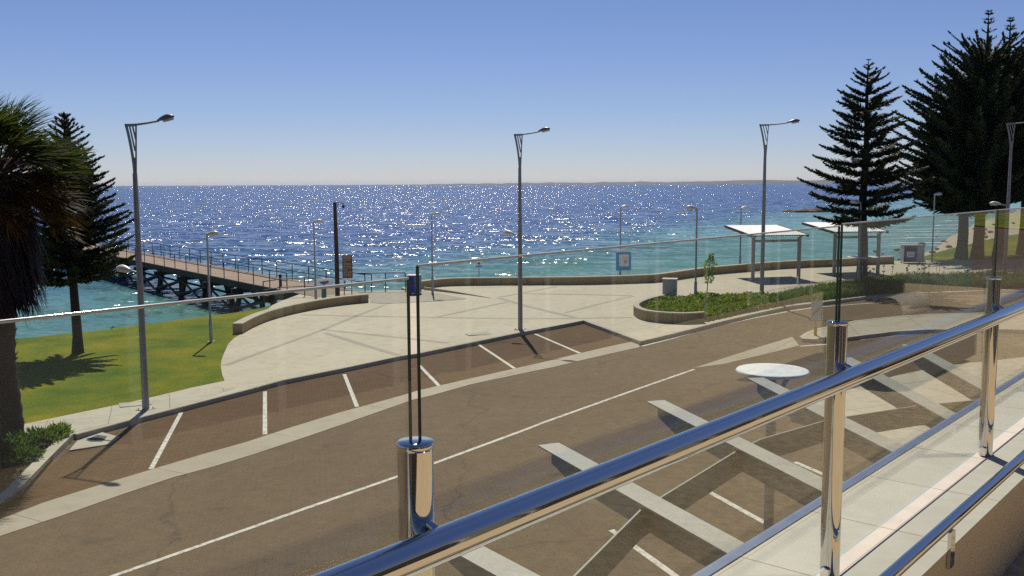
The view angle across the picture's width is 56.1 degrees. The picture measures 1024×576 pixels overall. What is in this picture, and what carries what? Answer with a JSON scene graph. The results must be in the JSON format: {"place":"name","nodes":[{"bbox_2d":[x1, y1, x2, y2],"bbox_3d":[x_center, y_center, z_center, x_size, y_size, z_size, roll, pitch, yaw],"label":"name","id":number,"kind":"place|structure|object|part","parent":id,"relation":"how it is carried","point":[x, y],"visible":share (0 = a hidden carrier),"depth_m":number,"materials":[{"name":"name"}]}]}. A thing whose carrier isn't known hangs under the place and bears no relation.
{"place":"outdoors","nodes":[
{"label":"outdoors","id":0,"kind":"place"},
{"bbox_2d":[0,439,52,509],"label":"garden soil","id":1,"kind":"structure","parent":0,"point":[4,485],"depth_m":20.13,"materials":[{"name":"brown soil"}]},
{"bbox_2d":[0,439,24,462],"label":"garden shrub","id":2,"kind":"object","parent":1,"relation":"on","point":[5,445],"visible":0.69,"depth_m":21.30,"materials":[{"name":"green plant"}]},
{"bbox_2d":[0,460,24,481],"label":"garden shrub","id":3,"kind":"object","parent":1,"relation":"on","point":[5,470],"visible":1,"depth_m":19.96,"materials":[{"name":"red plant"}]},
{"bbox_2d":[0,429,41,445],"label":"garden shrub","id":4,"kind":"object","parent":1,"relation":"on","point":[17,438],"visible":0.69,"depth_m":22.26,"materials":[{"name":"green plant"}]},
{"bbox_2d":[0,441,46,462],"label":"garden shrub","id":5,"kind":"object","parent":1,"relation":"on","point":[27,452],"visible":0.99,"depth_m":21.22,"materials":[{"name":"green plant"}]},
{"bbox_2d":[20,425,64,445],"bbox_3d":[-11.201,3.478,22.752,1.038,0.498,1.070,0,6,0],"label":"garden shrub","id":6,"kind":"object","parent":1,"relation":"on","point":[44,434],"visible":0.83,"depth_m":22.71,"materials":[{"name":"green plant"}]},
{"bbox_2d":[0,92,97,440],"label":"fan palm","id":7,"kind":"object","parent":1,"relation":"on","point":[20,257],"visible":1,"depth_m":22.16,"materials":[{"name":"green plant"}]},
{"bbox_2d":[45,421,75,436],"bbox_3d":[-10.986,3.432,23.366,0.754,0.449,0.810,0,6,0],"label":"garden shrub","id":8,"kind":"object","parent":1,"relation":"on","point":[62,427],"visible":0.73,"depth_m":23.26,"materials":[{"name":"green plant"}]},
{"bbox_2d":[24,388,231,432],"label":"footpath","id":9,"kind":"structure","parent":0,"point":[94,418],"depth_m":25.87,"materials":[{"name":"concrete"}]},
{"bbox_2d":[119,400,151,406],"bbox_3d":[-10.497,3.226,26.776,0.835,0.014,0.535,-3,7,-24],"label":"inspection lid","id":10,"kind":"object","parent":9,"relation":"on","point":[135,403],"visible":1,"depth_m":26.77,"materials":[{"name":"concrete"}]},
{"bbox_2d":[116,114,173,410],"bbox_3d":[-9.702,-0.602,25.556,2.280,7.890,0.360,3,7,25],"label":"street lamp","id":11,"kind":"object","parent":9,"relation":"on","point":[142,329],"visible":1,"depth_m":25.66,"materials":[{"name":"metal"}]},
{"bbox_2d":[15,305,271,423],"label":"lawn","id":12,"kind":"structure","parent":0,"point":[57,377],"depth_m":33.03,"materials":[{"name":"green plant"}]},
{"bbox_2d":[30,111,135,353],"bbox_3d":[-16.016,-1.968,35.011,4.268,8.808,4.988,5,8,39],"label":"norfolk pine","id":13,"kind":"object","parent":12,"relation":"on","point":[69,258],"visible":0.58,"depth_m":34.77,"materials":[{"name":"green plant"}]},
{"bbox_2d":[206,231,219,341],"bbox_3d":[-11.590,-0.054,37.318,0.640,4.350,0.247,1,6,10],"label":"promenade lamp","id":14,"kind":"object","parent":12,"relation":"on","point":[214,233],"visible":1,"depth_m":37.31,"materials":[{"name":"grey metal"}]},
{"bbox_2d":[0,324,630,518],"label":"parking bays","id":15,"kind":"object","parent":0,"point":[204,430],"visible":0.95,"depth_m":26.11,"materials":[{"name":"brown asphalt"}]},
{"bbox_2d":[69,432,119,450],"bbox_3d":[-10.101,3.722,23.307,0.926,0.036,1.645,0,6,0],"label":"drain pit","id":16,"kind":"object","parent":15,"relation":"on","point":[99,439],"visible":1,"depth_m":23.24,"materials":[{"name":"concrete"}]},
{"bbox_2d":[110,301,904,575],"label":"road markings","id":17,"kind":"object","parent":15,"relation":"on","point":[666,569],"visible":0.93,"depth_m":20.96,"materials":[{"name":"paint"}]},
{"bbox_2d":[327,290,465,303],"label":"jetty forecourt","id":18,"kind":"structure","parent":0,"point":[384,297],"depth_m":50.19,"materials":[{"name":"beige concrete"}]},
{"bbox_2d":[333,202,344,295],"bbox_3d":[-9.287,-2.085,51.856,0.650,5.102,0.260,0,6,0],"label":"timber lamp pole","id":19,"kind":"object","parent":18,"relation":"on","point":[336,257],"visible":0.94,"depth_m":51.76,"materials":[{"name":"wood"}]},
{"bbox_2d":[342,255,352,294],"bbox_3d":[-8.860,-0.661,51.754,0.540,2.240,0.104,-1,6,-6],"label":"information sign","id":20,"kind":"object","parent":18,"relation":"on","point":[347,270],"visible":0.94,"depth_m":51.67,"materials":[{"name":"metal"}]},
{"bbox_2d":[406,274,421,292],"bbox_3d":[-5.262,-0.192,51.491,0.720,1.055,0.670,1,6,12],"label":"bin enclosure","id":21,"kind":"object","parent":18,"relation":"on","point":[412,277],"visible":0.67,"depth_m":51.19,"materials":[{"name":"blue paint"}]},
{"bbox_2d":[406,277,413,292],"bbox_3d":[-5.441,-0.158,51.210,0.409,0.840,0.043,1,6,12],"label":"door","id":22,"kind":"structure","parent":21,"relation":"in","point":[411,278],"depth_m":51.18,"materials":[{"name":"blue metal"}]},
{"bbox_2d":[430,212,440,293],"bbox_3d":[-4.051,-1.857,51.070,0.640,4.353,0.247,0,6,0],"label":"promenade lamp","id":23,"kind":"object","parent":18,"relation":"on","point":[432,277],"visible":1,"depth_m":51.03,"materials":[{"name":"grey metal"}]},
{"bbox_2d":[0,292,1023,575],"bbox_3d":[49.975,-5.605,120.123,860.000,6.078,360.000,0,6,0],"label":"road","id":24,"kind":"structure","parent":0,"point":[134,528],"depth_m":19.54,"materials":[{"name":"brown asphalt"}]},
{"bbox_2d":[0,432,74,503],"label":"kerb","id":25,"kind":"structure","parent":24,"relation":"on","point":[54,450],"depth_m":20.73,"materials":[{"name":"concrete"}]},
{"bbox_2d":[0,342,639,535],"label":"spoon drain","id":26,"kind":"object","parent":24,"relation":"on","point":[52,509],"visible":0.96,"depth_m":21.71,"materials":[{"name":"concrete"}]},
{"bbox_2d":[695,337,798,367],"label":"painted gore","id":27,"kind":"structure","parent":24,"relation":"on","point":[790,342],"depth_m":30.95,"materials":[{"name":"paint"}]},
{"bbox_2d":[736,363,809,530],"bbox_3d":[3.807,2.587,14.159,1.048,2.819,1.048,0,6,0],"label":"disc canopy","id":28,"kind":"object","parent":24,"relation":"on","point":[774,372],"visible":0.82,"depth_m":14.05,"materials":[{"name":"white metal"}]},
{"bbox_2d":[803,333,925,345],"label":"road markings","id":29,"kind":"object","parent":24,"relation":"on","point":[867,338],"visible":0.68,"depth_m":32.57,"materials":[{"name":"paint"}]},
{"bbox_2d":[799,313,1023,342],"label":"traffic island","id":30,"kind":"structure","parent":24,"relation":"on","point":[935,323],"depth_m":34.18,"materials":[{"name":"concrete"}]},
{"bbox_2d":[811,300,822,335],"bbox_3d":[10.346,1.009,32.683,0.400,1.220,0.110,-1,6,-10],"label":"keep left sign","id":31,"kind":"object","parent":30,"relation":"on","point":[816,309],"visible":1,"depth_m":32.61,"materials":[{"name":"white metal"}]},
{"bbox_2d":[799,312,1023,338],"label":"kerb","id":32,"kind":"structure","parent":30,"relation":"on","point":[806,334],"depth_m":33.36,"materials":[{"name":"concrete"}]},
{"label":"beach house","id":33,"kind":"object","parent":24,"relation":"on","visible":0},
{"bbox_2d":[448,345,996,575],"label":"pergola frame","id":34,"kind":"object","parent":33,"relation":"attached to","point":[668,519],"visible":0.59,"depth_m":6.76,"materials":[{"name":"paint"}]},
{"bbox_2d":[691,371,1023,575],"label":"balcony","id":35,"kind":"structure","parent":33,"relation":"attached to","point":[989,537],"depth_m":3.86,"materials":[{"name":"glass"},{"name":"tile"},{"name":"metal"}]},
{"bbox_2d":[0,207,1023,575],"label":"glass balustrade","id":36,"kind":"object","parent":35,"relation":"on","point":[426,545],"visible":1,"depth_m":2.08,"materials":[{"name":"silver metal"}]},
{"bbox_2d":[878,449,1023,575],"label":"foot rail","id":37,"kind":"object","parent":35,"relation":"on","point":[903,563],"visible":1,"depth_m":3.36,"materials":[{"name":"silver metal"}]},
{"bbox_2d":[0,0,1023,185],"label":"sky","id":38,"kind":"structure","parent":0,"point":[256,92],"materials":[{"name":"blue"}]},
{"bbox_2d":[15,184,1020,338],"bbox_3d":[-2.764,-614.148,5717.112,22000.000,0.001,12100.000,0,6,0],"label":"sea","id":39,"kind":"structure","parent":0,"point":[381,229],"depth_m":165.49,"materials":[{"name":"liquid"}]},
{"bbox_2d":[39,235,365,312],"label":"jetty","id":40,"kind":"object","parent":39,"relation":"in","point":[229,279],"visible":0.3,"depth_m":66.09,"materials":[{"name":"wood"}]},
{"bbox_2d":[783,207,826,211],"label":"rock reef","id":41,"kind":"object","parent":39,"relation":"in","point":[816,209],"visible":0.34,"depth_m":265.28},
{"bbox_2d":[806,213,958,245],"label":"surf","id":42,"kind":"structure","parent":39,"relation":"on","point":[921,231],"depth_m":157.99,"materials":[{"name":"white liquid"}]},
{"bbox_2d":[126,179,921,186],"bbox_3d":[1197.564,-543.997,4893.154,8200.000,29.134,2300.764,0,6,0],"label":"headland","id":43,"kind":"structure","parent":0,"point":[722,182],"depth_m":4887.49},
{"bbox_2d":[26,259,1023,439],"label":"plaza pavement","id":44,"kind":"structure","parent":0,"point":[317,352],"depth_m":40.26,"materials":[{"name":"concrete"}]},
{"bbox_2d":[263,277,322,300],"bbox_3d":[-11.832,0.024,51.674,3.184,1.076,1.113,-3,7,-20],"label":"approach railing","id":45,"kind":"object","parent":44,"relation":"on","point":[304,286],"visible":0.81,"depth_m":51.98,"materials":[{"name":"metal"}]},
{"bbox_2d":[232,293,368,333],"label":"seat wall","id":46,"kind":"structure","parent":44,"relation":"on","point":[244,324],"depth_m":45.33,"materials":[{"name":"concrete"}]},
{"bbox_2d":[313,219,323,298],"bbox_3d":[-10.162,-1.483,50.450,0.640,4.266,0.247,-1,6,-8],"label":"promenade lamp","id":47,"kind":"object","parent":44,"relation":"on","point":[314,222],"visible":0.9,"depth_m":50.37,"materials":[{"name":"grey metal"}]},
{"bbox_2d":[316,279,332,297],"bbox_3d":[-10.015,0.043,51.115,0.950,1.080,0.200,-1,6,-4],"label":"map sign","id":48,"kind":"object","parent":44,"relation":"on","point":[322,282],"visible":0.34,"depth_m":51.04,"materials":[{"name":"metal"}]},
{"bbox_2d":[357,272,405,290],"bbox_3d":[-7.269,-0.318,53.693,2.974,1.204,0.163,2,7,19],"label":"safety railing","id":49,"kind":"object","parent":44,"relation":"on","point":[385,278],"visible":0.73,"depth_m":53.62,"materials":[{"name":"metal"}]},
{"bbox_2d":[424,287,489,297],"bbox_3d":[-2.954,0.277,51.034,0.215,0.162,6.411,-5,8,-37],"label":"ramp edge","id":50,"kind":"object","parent":44,"relation":"on","point":[439,290],"visible":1,"depth_m":51.53,"materials":[{"name":"concrete"}]},
{"bbox_2d":[465,332,491,334],"bbox_3d":[-1.281,1.756,36.943,0.935,0.014,0.535,-3,7,-20],"label":"inspection lid","id":51,"kind":"object","parent":44,"relation":"on","point":[480,333],"visible":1,"depth_m":36.97,"materials":[{"name":"metal"}]},
{"bbox_2d":[476,262,481,276],"bbox_3d":[-1.919,-0.891,55.683,0.360,1.280,0.105,0,6,0],"label":"safety sign","id":52,"kind":"object","parent":44,"relation":"on","point":[478,264],"visible":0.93,"depth_m":55.61,"materials":[{"name":"white metal"}]},
{"bbox_2d":[503,127,549,329],"bbox_3d":[0.546,-2.232,37.127,2.280,7.819,0.360,5,8,38],"label":"street lamp","id":53,"kind":"object","parent":44,"relation":"on","point":[519,235],"visible":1,"depth_m":37.27,"materials":[{"name":"metal"}]},
{"bbox_2d":[224,276,854,364],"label":"paving bands","id":54,"kind":"object","parent":44,"relation":"on","point":[339,337],"visible":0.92,"depth_m":40.96,"materials":[{"name":"concrete"}]},
{"bbox_2d":[74,289,1012,433],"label":"kerb","id":55,"kind":"structure","parent":44,"relation":"on","point":[460,344],"depth_m":33.81,"materials":[{"name":"concrete"}]},
{"bbox_2d":[616,249,630,274],"bbox_3d":[6.201,-1.289,53.411,0.840,1.740,0.114,0,6,-2],"label":"notice board","id":56,"kind":"object","parent":44,"relation":"on","point":[623,259],"visible":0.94,"depth_m":53.33,"materials":[{"name":"blue metal"}]},
{"bbox_2d":[619,205,628,274],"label":"promenade lamp","id":57,"kind":"object","parent":44,"relation":"on","point":[625,206],"visible":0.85,"depth_m":54.52,"materials":[{"name":"grey metal"}]},
{"bbox_2d":[421,256,893,288],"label":"sea wall","id":58,"kind":"structure","parent":44,"relation":"on","point":[609,279],"depth_m":54.32,"materials":[{"name":"concrete"}]},
{"bbox_2d":[633,294,704,323],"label":"planter wall","id":59,"kind":"structure","parent":44,"relation":"on","point":[640,311],"depth_m":37.30,"materials":[{"name":"concrete"}]},
{"bbox_2d":[662,278,677,296],"bbox_3d":[7.100,0.102,43.160,0.680,1.080,0.583,1,6,14],"label":"service cabinet","id":60,"kind":"object","parent":44,"relation":"on","point":[669,285],"visible":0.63,"depth_m":42.88,"materials":[{"name":"metal"}]},
{"bbox_3d":[7.029,0.146,42.898,0.540,0.860,0.034,1,6,14],"label":"door","id":61,"kind":"part","parent":60,"relation":"part of","materials":[{"name":"grey metal"}]},
{"bbox_2d":[739,206,748,263],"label":"promenade lamp","id":62,"kind":"object","parent":44,"relation":"on","point":[745,207],"visible":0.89,"depth_m":56.73,"materials":[{"name":"grey metal"}]},
{"bbox_2d":[724,225,808,280],"bbox_3d":[13.653,-1.934,51.862,3.120,2.785,4.090,-1,6,-7],"label":"picnic shelter","id":63,"kind":"object","parent":44,"relation":"on","point":[745,229],"visible":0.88,"depth_m":50.35,"materials":[{"name":"metal"}]},
{"bbox_2d":[802,222,888,275],"bbox_3d":[18.522,-2.225,53.706,3.120,2.785,4.090,-1,6,-7],"label":"picnic shelter","id":64,"kind":"object","parent":44,"relation":"on","point":[847,229],"visible":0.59,"depth_m":52.12,"materials":[{"name":"metal"}]},
{"bbox_2d":[850,200,861,280],"bbox_3d":[16.527,-2.132,46.203,0.640,4.222,0.247,1,6,10],"label":"promenade lamp","id":65,"kind":"object","parent":44,"relation":"on","point":[856,202],"visible":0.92,"depth_m":46.12,"materials":[{"name":"grey metal"}]},
{"bbox_2d":[847,256,877,273],"bbox_3d":[17.128,-0.813,46.952,1.434,1.445,1.434,0,6,0],"label":"disc canopy","id":66,"kind":"object","parent":44,"relation":"on","point":[868,257],"visible":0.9,"depth_m":46.56,"materials":[{"name":"white metal"}]},
{"bbox_2d":[900,244,925,263],"bbox_3d":[24.512,-2.088,58.771,1.280,1.135,0.770,0,6,5],"label":"bin enclosure","id":67,"kind":"object","parent":44,"relation":"on","point":[912,252],"visible":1,"depth_m":58.42,"materials":[{"name":"grey metal"}]},
{"bbox_2d":[904,247,916,261],"bbox_3d":[24.253,-2.047,58.429,0.756,0.920,0.043,0,6,5],"label":"door","id":68,"kind":"structure","parent":67,"relation":"in","point":[910,253],"depth_m":58.42,"materials":[{"name":"grey metal"}]},
{"bbox_2d":[931,192,941,262],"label":"promenade lamp","id":69,"kind":"object","parent":44,"relation":"on","point":[937,194],"visible":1,"depth_m":58.86,"materials":[{"name":"grey metal"}]},
{"bbox_2d":[705,297,835,321],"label":"garden soil","id":70,"kind":"structure","parent":0,"point":[738,313],"depth_m":38.74,"materials":[{"name":"brown soil"}]},
{"bbox_2d":[685,205,697,293],"bbox_3d":[7.992,-1.536,42.722,0.640,4.298,0.247,0,6,5],"label":"promenade lamp","id":71,"kind":"object","parent":70,"relation":"on","point":[689,207],"visible":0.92,"depth_m":42.65,"materials":[{"name":"grey metal"}]},
{"bbox_2d":[644,290,769,319],"bbox_3d":[8.264,0.649,40.582,6.992,0.711,4.689,-6,8,-41],"label":"ground cover","id":72,"kind":"object","parent":70,"relation":"on","point":[719,309],"visible":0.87,"depth_m":40.12,"materials":[{"name":"green plant"}]},
{"bbox_2d":[649,291,766,312],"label":"yellow flowers","id":73,"kind":"object","parent":72,"relation":"on","point":[705,300],"visible":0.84,"depth_m":39.51,"materials":[{"name":"plant"}]},
{"bbox_2d":[703,253,718,292],"bbox_3d":[8.947,-0.540,43.289,0.716,2.136,0.704,0,6,0],"label":"sapling","id":74,"kind":"object","parent":70,"relation":"in","point":[707,260],"visible":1,"depth_m":43.22,"materials":[{"name":"green plant"}]},
{"bbox_2d":[759,119,799,292],"bbox_3d":[11.606,-3.398,41.989,1.720,7.876,0.360,1,6,8],"label":"street lamp","id":75,"kind":"object","parent":70,"relation":"on","point":[762,261],"visible":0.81,"depth_m":41.99,"materials":[{"name":"metal"}]},
{"bbox_2d":[768,278,865,307],"bbox_3d":[14.292,0.078,43.466,10.562,0.656,2.903,-6,8,-40],"label":"reed planting","id":76,"kind":"object","parent":70,"relation":"on","point":[820,291],"visible":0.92,"depth_m":42.39,"materials":[{"name":"green plant"}]},
{"bbox_2d":[790,357,1023,444],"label":"footpath","id":77,"kind":"structure","parent":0,"point":[860,400],"depth_m":23.89,"materials":[{"name":"concrete"}]},
{"bbox_2d":[864,287,1023,295],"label":"garden soil","id":78,"kind":"structure","parent":0,"point":[934,291],"depth_m":44.19,"materials":[{"name":"brown soil"}]},
{"bbox_2d":[797,59,934,278],"bbox_3d":[17.137,-5.545,46.593,6.192,10.941,5.878,0,6,0],"label":"norfolk pine","id":79,"kind":"object","parent":78,"relation":"on","point":[867,175],"visible":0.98,"depth_m":46.08,"materials":[{"name":"green plant"}]},
{"bbox_2d":[861,269,1023,292],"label":"ground cover","id":80,"kind":"object","parent":78,"relation":"on","point":[946,280],"visible":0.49,"depth_m":45.13,"materials":[{"name":"green plant"}]},
{"bbox_2d":[862,268,1023,294],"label":"reed planting","id":81,"kind":"object","parent":78,"relation":"on","point":[891,285],"visible":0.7,"depth_m":44.60,"materials":[{"name":"green plant"}]},
{"bbox_2d":[866,259,1022,283],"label":"seed heads","id":82,"kind":"object","parent":78,"relation":"on","point":[980,264],"visible":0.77,"depth_m":46.86,"materials":[{"name":"plant"}]},
{"bbox_2d":[989,122,1023,275],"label":"street lamp","id":83,"kind":"object","parent":78,"relation":"on","point":[995,203],"visible":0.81,"depth_m":46.98,"materials":[{"name":"metal"}]},
{"bbox_2d":[924,209,1020,255],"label":"beach","id":84,"kind":"structure","parent":0,"point":[1014,217],"depth_m":141.17,"materials":[{"name":"beige sand"}]},
{"bbox_2d":[873,212,1014,260],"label":"beach stones","id":85,"kind":"object","parent":84,"relation":"on","point":[936,248],"visible":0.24,"depth_m":105.26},
{"bbox_2d":[924,234,1023,259],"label":"lawn","id":86,"kind":"structure","parent":0,"point":[947,254],"depth_m":66.88,"materials":[{"name":"green plant"}]},
{"bbox_2d":[885,9,1023,259],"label":"norfolk pine","id":87,"kind":"object","parent":86,"relation":"on","point":[995,97],"visible":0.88,"depth_m":58.74,"materials":[{"name":"green plant"}]},
{"bbox_2d":[902,76,1023,258],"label":"norfolk pine","id":88,"kind":"object","parent":86,"relation":"on","point":[944,204],"visible":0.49,"depth_m":60.11,"materials":[{"name":"green plant"}]},
{"bbox_2d":[916,17,1023,256],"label":"norfolk pine","id":89,"kind":"object","parent":86,"relation":"on","point":[1001,232],"visible":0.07,"depth_m":61.54,"materials":[{"name":"green plant"}]},
{"bbox_2d":[992,48,1023,254],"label":"norfolk pine","id":90,"kind":"object","parent":86,"relation":"on","point":[1020,248],"visible":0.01,"depth_m":64.30,"materials":[{"name":"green plant"}]}
]}

